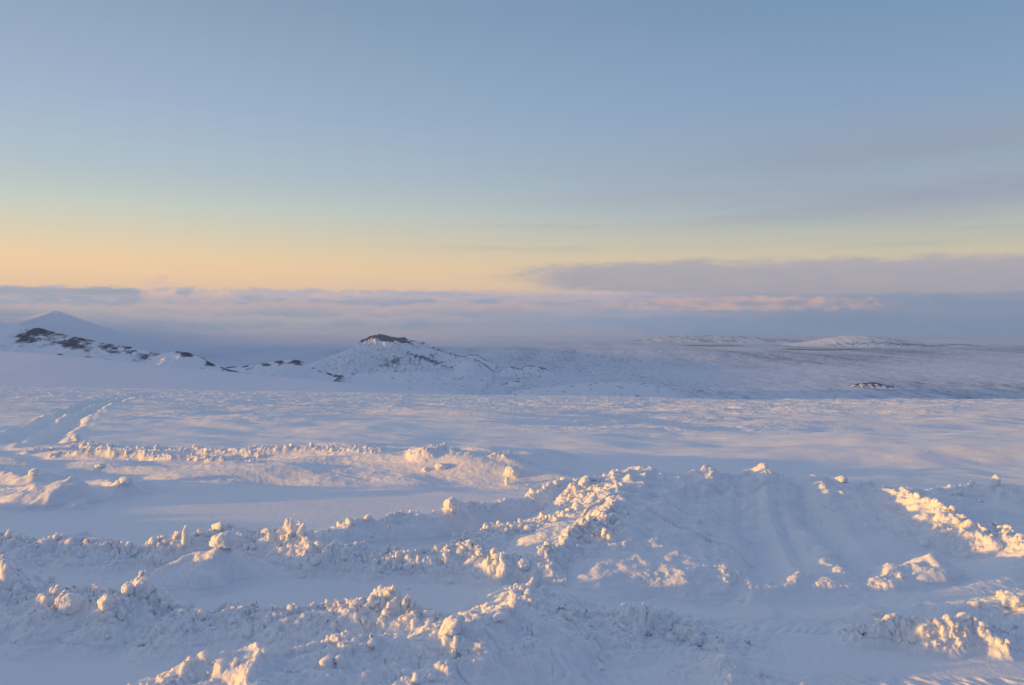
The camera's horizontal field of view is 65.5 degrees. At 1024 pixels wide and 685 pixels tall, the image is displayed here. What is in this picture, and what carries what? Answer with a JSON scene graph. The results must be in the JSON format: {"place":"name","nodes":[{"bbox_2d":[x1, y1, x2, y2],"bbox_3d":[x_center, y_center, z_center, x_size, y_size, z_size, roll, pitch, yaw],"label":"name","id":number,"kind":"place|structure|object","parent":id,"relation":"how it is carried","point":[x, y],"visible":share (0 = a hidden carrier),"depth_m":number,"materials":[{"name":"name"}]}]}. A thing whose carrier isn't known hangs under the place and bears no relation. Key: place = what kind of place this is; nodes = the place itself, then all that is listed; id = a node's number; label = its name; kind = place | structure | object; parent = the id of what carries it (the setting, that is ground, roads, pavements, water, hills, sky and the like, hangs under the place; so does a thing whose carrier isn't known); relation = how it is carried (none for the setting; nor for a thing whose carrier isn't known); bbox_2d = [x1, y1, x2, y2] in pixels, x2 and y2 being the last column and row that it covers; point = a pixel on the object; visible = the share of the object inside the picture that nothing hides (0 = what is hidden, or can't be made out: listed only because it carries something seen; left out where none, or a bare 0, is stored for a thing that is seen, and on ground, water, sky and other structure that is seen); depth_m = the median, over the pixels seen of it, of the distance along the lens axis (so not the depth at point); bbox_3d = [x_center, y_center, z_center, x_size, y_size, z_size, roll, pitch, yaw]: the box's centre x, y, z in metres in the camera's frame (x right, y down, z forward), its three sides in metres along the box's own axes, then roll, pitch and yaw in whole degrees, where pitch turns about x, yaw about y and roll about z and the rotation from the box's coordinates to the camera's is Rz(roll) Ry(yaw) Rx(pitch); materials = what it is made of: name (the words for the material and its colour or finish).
{"place":"outdoors","nodes":[
{"label":"outdoors","id":0,"kind":"place"},
{"bbox_2d":[71,433,80,441],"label":"snow block","id":1,"kind":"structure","parent":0,"point":[76,437],"depth_m":14.53,"materials":[{"name":"white snow"}]},
{"bbox_2d":[0,311,221,353],"bbox_3d":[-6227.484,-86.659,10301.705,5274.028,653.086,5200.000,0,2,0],"label":"distant peak","id":2,"kind":"structure","parent":0,"point":[60,322],"depth_m":10194.72,"materials":[{"name":"white snow"}]},
{"bbox_2d":[0,323,248,373],"bbox_3d":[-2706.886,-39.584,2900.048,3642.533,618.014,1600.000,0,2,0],"label":"rocky ridge","id":3,"kind":"structure","parent":0,"point":[15,338],"depth_m":2912.73,"materials":[{"name":"white snow"}]},
{"bbox_2d":[0,351,469,394],"bbox_3d":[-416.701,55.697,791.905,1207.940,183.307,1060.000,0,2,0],"label":"shoulder hill","id":4,"kind":"structure","parent":0,"point":[20,369],"depth_m":780.75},
{"bbox_2d":[223,359,342,380],"bbox_3d":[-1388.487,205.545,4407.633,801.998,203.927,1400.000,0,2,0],"label":"lava ridge","id":5,"kind":"structure","parent":0,"point":[290,368],"depth_m":4467.62,"materials":[{"name":"white snow"}]},
{"bbox_2d":[308,334,493,383],"bbox_3d":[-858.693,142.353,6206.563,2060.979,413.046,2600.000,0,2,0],"label":"mountain","id":6,"kind":"structure","parent":0,"point":[380,353],"depth_m":5747.31,"materials":[{"name":"white snow"}]},
{"bbox_2d":[333,372,482,394],"bbox_3d":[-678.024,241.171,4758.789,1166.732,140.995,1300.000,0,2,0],"label":"foothill","id":7,"kind":"structure","parent":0,"point":[428,381],"depth_m":4557.85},
{"bbox_2d":[453,361,481,376],"bbox_3d":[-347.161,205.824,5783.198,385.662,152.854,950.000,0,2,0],"label":"mountain spur","id":8,"kind":"structure","parent":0,"point":[471,368],"depth_m":5619.68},
{"bbox_2d":[464,355,496,368],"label":"lava knoll","id":9,"kind":"structure","parent":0,"point":[483,360],"depth_m":6854.72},
{"bbox_2d":[0,413,1023,684],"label":"snow ground","id":10,"kind":"structure","parent":0,"point":[792,607],"depth_m":8.02,"materials":[{"name":"white snow"}]},
{"bbox_2d":[28,468,39,475],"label":"snow block","id":11,"kind":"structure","parent":10,"relation":"on","point":[33,471],"depth_m":9.39,"materials":[{"name":"white snow"}]},
{"bbox_2d":[0,476,119,507],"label":"snow drift","id":12,"kind":"object","parent":10,"relation":"on","point":[74,490],"visible":1,"depth_m":8.16,"materials":[{"name":"white snow"}]},
{"bbox_2d":[0,554,139,646],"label":"snow bank","id":13,"kind":"structure","parent":10,"relation":"on","point":[32,623],"depth_m":4.65,"materials":[{"name":"white snow"}]},
{"bbox_2d":[0,562,11,590],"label":"snow clump","id":14,"kind":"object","parent":13,"relation":"on","point":[5,577],"depth_m":4.88,"materials":[{"name":"white snow"}]},
{"bbox_2d":[12,583,21,594],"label":"snow block","id":15,"kind":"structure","parent":13,"relation":"on","point":[16,589],"depth_m":4.86,"materials":[{"name":"white snow"}]},
{"bbox_2d":[57,593,83,614],"bbox_3d":[-2.575,1.518,4.644,0.124,0.118,0.126,1,2,17],"label":"snow block","id":16,"kind":"object","parent":13,"relation":"on","point":[70,603],"depth_m":4.61,"materials":[{"name":"white snow"}]},
{"bbox_2d":[94,463,106,467],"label":"snow block","id":17,"kind":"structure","parent":10,"relation":"on","point":[101,465],"depth_m":10.49,"materials":[{"name":"white snow"}]},
{"bbox_2d":[119,476,133,484],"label":"snow block","id":18,"kind":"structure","parent":10,"relation":"on","point":[125,480],"depth_m":8.74,"materials":[{"name":"white snow"}]},
{"bbox_2d":[70,447,215,458],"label":"snow bank","id":19,"kind":"structure","parent":10,"relation":"on","point":[142,451],"depth_m":11.72,"materials":[{"name":"white snow"}]},
{"bbox_2d":[24,440,276,453],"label":"snow bank","id":20,"kind":"structure","parent":10,"relation":"on","point":[77,446],"depth_m":12.32,"materials":[{"name":"white snow"}]},
{"bbox_2d":[124,547,277,589],"bbox_3d":[-2.173,1.576,5.606,1.027,0.211,0.548,-1,2,-21],"label":"snow mound","id":21,"kind":"object","parent":10,"relation":"on","point":[217,567],"visible":0.91,"depth_m":5.57,"materials":[{"name":"white snow"}]},
{"bbox_2d":[56,575,458,647],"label":"snow bank","id":22,"kind":"structure","parent":10,"relation":"on","point":[355,617],"depth_m":4.62,"materials":[{"name":"white snow"}]},
{"bbox_2d":[97,594,114,611],"bbox_3d":[-2.357,1.515,4.620,0.111,0.108,0.078,1,2,41],"label":"snow block","id":23,"kind":"object","parent":22,"relation":"on","point":[105,602],"depth_m":4.59,"materials":[{"name":"white snow"}]},
{"bbox_2d":[121,581,133,595],"bbox_3d":[-2.286,1.470,4.738,0.080,0.091,0.072,0,2,-3],"label":"snow block","id":24,"kind":"object","parent":22,"relation":"on","point":[127,588],"depth_m":4.71,"materials":[{"name":"white snow"}]},
{"bbox_2d":[134,576,151,599],"bbox_3d":[-2.226,1.482,4.786,0.114,0.163,0.101,0,2,-11],"label":"snow block","id":25,"kind":"object","parent":22,"relation":"on","point":[142,588],"depth_m":4.75,"materials":[{"name":"white snow"}]},
{"bbox_2d":[0,508,611,584],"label":"snow bank","id":26,"kind":"structure","parent":10,"relation":"on","point":[65,548],"depth_m":5.96,"materials":[{"name":"white snow"}]},
{"bbox_2d":[154,553,159,564],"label":"snow block","id":27,"kind":"object","parent":26,"relation":"on","point":[156,559],"depth_m":5.84,"materials":[{"name":"white snow"}]},
{"bbox_2d":[181,525,190,547],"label":"snow pillar","id":28,"kind":"structure","parent":26,"relation":"on","point":[185,540],"depth_m":6.01,"materials":[{"name":"white snow"}]},
{"bbox_2d":[209,530,237,549],"bbox_3d":[-2.091,1.437,5.767,0.202,0.146,0.172,8,2,4],"label":"snow slab","id":29,"kind":"object","parent":26,"relation":"on","point":[228,539],"depth_m":5.71,"materials":[{"name":"white snow"}]},
{"bbox_2d":[285,518,296,536],"bbox_3d":[-1.737,1.464,6.271,0.077,0.178,0.078,-22,5,-8],"label":"snow block","id":30,"kind":"object","parent":26,"relation":"on","point":[290,526],"depth_m":6.25,"materials":[{"name":"white snow"}]},
{"bbox_2d":[296,523,306,539],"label":"snow block","id":31,"kind":"object","parent":26,"relation":"on","point":[301,531],"depth_m":6.20,"materials":[{"name":"white snow"}]},
{"bbox_2d":[501,566,508,577],"bbox_3d":[-0.056,1.638,5.652,0.057,0.101,0.064,1,2,30],"label":"snow ball","id":32,"kind":"object","parent":26,"relation":"on","point":[504,571],"visible":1,"depth_m":5.63,"materials":[{"name":"white snow"}]},
{"bbox_2d":[516,558,530,570],"bbox_3d":[0.094,1.619,5.764,0.154,0.103,0.130,19,-7,-26],"label":"snow block","id":33,"kind":"object","parent":26,"relation":"on","point":[523,564],"depth_m":5.72,"materials":[{"name":"white snow"}]},
{"bbox_2d":[580,520,587,528],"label":"snow block","id":34,"kind":"object","parent":26,"relation":"on","point":[584,524],"depth_m":6.33,"materials":[{"name":"white snow"}]},
{"bbox_2d":[127,583,600,684],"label":"snow bank","id":35,"kind":"structure","parent":10,"relation":"on","point":[547,637],"depth_m":3.96,"materials":[{"name":"white snow"}]},
{"bbox_2d":[260,647,270,657],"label":"snow block","id":36,"kind":"object","parent":35,"relation":"on","point":[265,652],"depth_m":3.78,"materials":[{"name":"white snow"}]},
{"bbox_2d":[367,639,376,647],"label":"snow block","id":37,"kind":"object","parent":35,"relation":"on","point":[371,642],"depth_m":3.94,"materials":[{"name":"white snow"}]},
{"bbox_2d":[438,614,464,636],"bbox_3d":[-0.321,1.465,4.097,0.180,0.100,0.129,-35,-9,16],"label":"snow block","id":38,"kind":"object","parent":35,"relation":"on","point":[451,625],"depth_m":4.05,"materials":[{"name":"white snow"}]},
{"bbox_2d":[492,612,507,620],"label":"snow block","id":39,"kind":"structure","parent":35,"relation":"on","point":[499,616],"depth_m":4.33,"materials":[{"name":"white snow"}]},
{"bbox_2d":[509,594,517,612],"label":"snow block","id":40,"kind":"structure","parent":35,"relation":"on","point":[513,603],"depth_m":4.46,"materials":[{"name":"white snow"}]},
{"bbox_2d":[422,466,430,471],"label":"snow block","id":41,"kind":"object","parent":10,"relation":"on","point":[426,469],"depth_m":10.15,"materials":[{"name":"white snow"}]},
{"bbox_2d":[435,463,448,469],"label":"snow block","id":42,"kind":"object","parent":10,"relation":"on","point":[440,466],"depth_m":10.16,"materials":[{"name":"white snow"}]},
{"bbox_2d":[314,478,578,543],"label":"snow bank","id":43,"kind":"structure","parent":10,"relation":"on","point":[398,526],"depth_m":7.04,"materials":[{"name":"white snow"}]},
{"bbox_2d":[345,518,355,524],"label":"snow block","id":44,"kind":"object","parent":43,"relation":"on","point":[350,521],"depth_m":6.78,"materials":[{"name":"white snow"}]},
{"bbox_2d":[364,514,371,520],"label":"snow block","id":45,"kind":"object","parent":43,"relation":"on","point":[367,517],"depth_m":6.88,"materials":[{"name":"white snow"}]},
{"bbox_2d":[443,496,458,512],"bbox_3d":[-0.546,1.466,7.175,0.144,0.178,0.133,6,4,25],"label":"snow block","id":46,"kind":"object","parent":43,"relation":"on","point":[451,504],"depth_m":7.13,"materials":[{"name":"white snow"}]},
{"bbox_2d":[446,502,567,548],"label":"snow bank","id":47,"kind":"structure","parent":10,"relation":"on","point":[490,538],"depth_m":6.70,"materials":[{"name":"white snow"}]},
{"bbox_2d":[504,477,509,484],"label":"snow block","id":48,"kind":"object","parent":10,"relation":"on","point":[507,481],"depth_m":9.75,"materials":[{"name":"white snow"}]},
{"bbox_2d":[0,441,1023,684],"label":"snow crumbs","id":49,"kind":"object","parent":10,"relation":"on","point":[328,661],"visible":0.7,"depth_m":5.74,"materials":[{"name":"white snow"}]},
{"bbox_2d":[503,465,520,477],"bbox_3d":[0.000,1.634,9.993,0.221,0.183,0.193,2,2,43],"label":"snow heap","id":50,"kind":"object","parent":10,"relation":"on","point":[513,471],"visible":0.95,"depth_m":9.94,"materials":[{"name":"white snow"}]},
{"bbox_2d":[582,602,704,649],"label":"snow bank","id":51,"kind":"structure","parent":10,"relation":"on","point":[641,622],"depth_m":4.74,"materials":[{"name":"white snow"}]},
{"bbox_2d":[500,463,1023,600],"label":"snow pile","id":52,"kind":"object","parent":10,"relation":"on","point":[660,542],"visible":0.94,"depth_m":7.33,"materials":[{"name":"white snow"}]},
{"bbox_2d":[608,512,618,519],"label":"snow block","id":53,"kind":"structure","parent":52,"relation":"on","point":[615,516],"depth_m":6.63,"materials":[{"name":"white snow"}]},
{"bbox_2d":[695,517,702,522],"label":"snow block","id":54,"kind":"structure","parent":52,"relation":"on","point":[699,519],"depth_m":7.04,"materials":[{"name":"white snow"}]},
{"bbox_2d":[835,475,847,482],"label":"snow block","id":55,"kind":"object","parent":10,"relation":"on","point":[842,479],"depth_m":10.38,"materials":[{"name":"white snow"}]},
{"bbox_2d":[871,609,885,615],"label":"snow block","id":56,"kind":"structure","parent":10,"relation":"on","point":[879,612],"depth_m":5.06,"materials":[{"name":"white snow"}]},
{"bbox_2d":[862,552,963,589],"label":"snow bank","id":57,"kind":"structure","parent":10,"relation":"on","point":[921,569],"depth_m":5.95,"materials":[{"name":"white snow"}]},
{"bbox_2d":[921,539,928,546],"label":"snow block","id":58,"kind":"object","parent":10,"relation":"on","point":[924,542],"depth_m":7.07,"materials":[{"name":"white snow"}]},
{"bbox_2d":[861,612,1018,651],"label":"snow bank","id":59,"kind":"structure","parent":10,"relation":"on","point":[970,632],"depth_m":4.64,"materials":[{"name":"white snow"}]},
{"bbox_2d":[896,486,1023,557],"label":"snow bank","id":60,"kind":"structure","parent":10,"relation":"on","point":[932,522],"depth_m":7.16,"materials":[{"name":"white snow"}]},
{"bbox_2d":[925,483,1023,500],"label":"snow bank","id":61,"kind":"structure","parent":10,"relation":"on","point":[988,492],"depth_m":9.45,"materials":[{"name":"white snow"}]},
{"bbox_2d":[991,474,1000,486],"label":"snow block","id":62,"kind":"object","parent":61,"relation":"on","point":[995,480],"depth_m":9.47,"materials":[{"name":"white snow"}]},
{"bbox_2d":[987,590,1023,615],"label":"snow bank","id":63,"kind":"structure","parent":10,"relation":"on","point":[995,600],"depth_m":5.33,"materials":[{"name":"white snow"}]},
{"bbox_2d":[1000,592,1023,608],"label":"snow block","id":64,"kind":"object","parent":63,"relation":"on","point":[1012,600],"depth_m":5.21,"materials":[{"name":"white snow"}]},
{"bbox_2d":[0,386,1023,426],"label":"snow field","id":65,"kind":"structure","parent":0,"point":[79,403],"depth_m":40.47,"materials":[{"name":"white snow"}]},
{"bbox_2d":[0,0,1023,335],"label":"sky","id":66,"kind":"structure","parent":0,"point":[168,167],"materials":[{"name":"blue"}]},
{"bbox_2d":[502,381,526,385],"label":"lava knoll","id":67,"kind":"structure","parent":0,"point":[514,383],"depth_m":5062.78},
{"bbox_2d":[496,365,554,376],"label":"hill","id":68,"kind":"structure","parent":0,"point":[531,371],"depth_m":5939.34,"materials":[{"name":"white snow"}]},
{"bbox_2d":[136,335,1023,399],"bbox_3d":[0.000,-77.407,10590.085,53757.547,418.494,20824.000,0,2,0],"label":"valley floor","id":69,"kind":"structure","parent":0,"point":[990,367],"depth_m":7915.50,"materials":[{"name":"white snow"}]},
{"bbox_2d":[512,382,687,397],"bbox_3d":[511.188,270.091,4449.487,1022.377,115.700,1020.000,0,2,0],"label":"lava hill","id":70,"kind":"structure","parent":0,"point":[622,389],"depth_m":4239.18,"materials":[{"name":"white snow"}]},
{"bbox_2d":[687,344,730,345],"bbox_3d":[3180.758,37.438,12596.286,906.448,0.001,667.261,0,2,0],"label":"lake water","id":71,"kind":"structure","parent":0,"point":[710,344],"depth_m":12783.93,"materials":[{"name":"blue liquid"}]},
{"bbox_2d":[633,335,807,342],"bbox_3d":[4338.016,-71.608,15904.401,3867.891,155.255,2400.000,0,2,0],"label":"plateau","id":72,"kind":"structure","parent":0,"point":[704,338],"depth_m":15226.25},
{"bbox_2d":[784,348,862,348],"bbox_3d":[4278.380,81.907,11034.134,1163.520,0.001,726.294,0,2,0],"label":"lake water","id":73,"kind":"structure","parent":0,"point":[823,348],"depth_m":11000.09,"materials":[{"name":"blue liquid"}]},
{"bbox_2d":[781,335,950,347],"bbox_3d":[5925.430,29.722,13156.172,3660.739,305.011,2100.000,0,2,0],"label":"sunlit hill","id":74,"kind":"structure","parent":0,"point":[865,341],"depth_m":12593.65,"materials":[{"name":"white snow"}]},
{"bbox_2d":[849,382,901,387],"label":"lava knoll","id":75,"kind":"structure","parent":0,"point":[871,385],"depth_m":4873.16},
{"bbox_2d":[939,344,979,345],"bbox_3d":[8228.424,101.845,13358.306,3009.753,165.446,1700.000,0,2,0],"label":"plateau","id":76,"kind":"structure","parent":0,"point":[960,344],"depth_m":13070.74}
]}

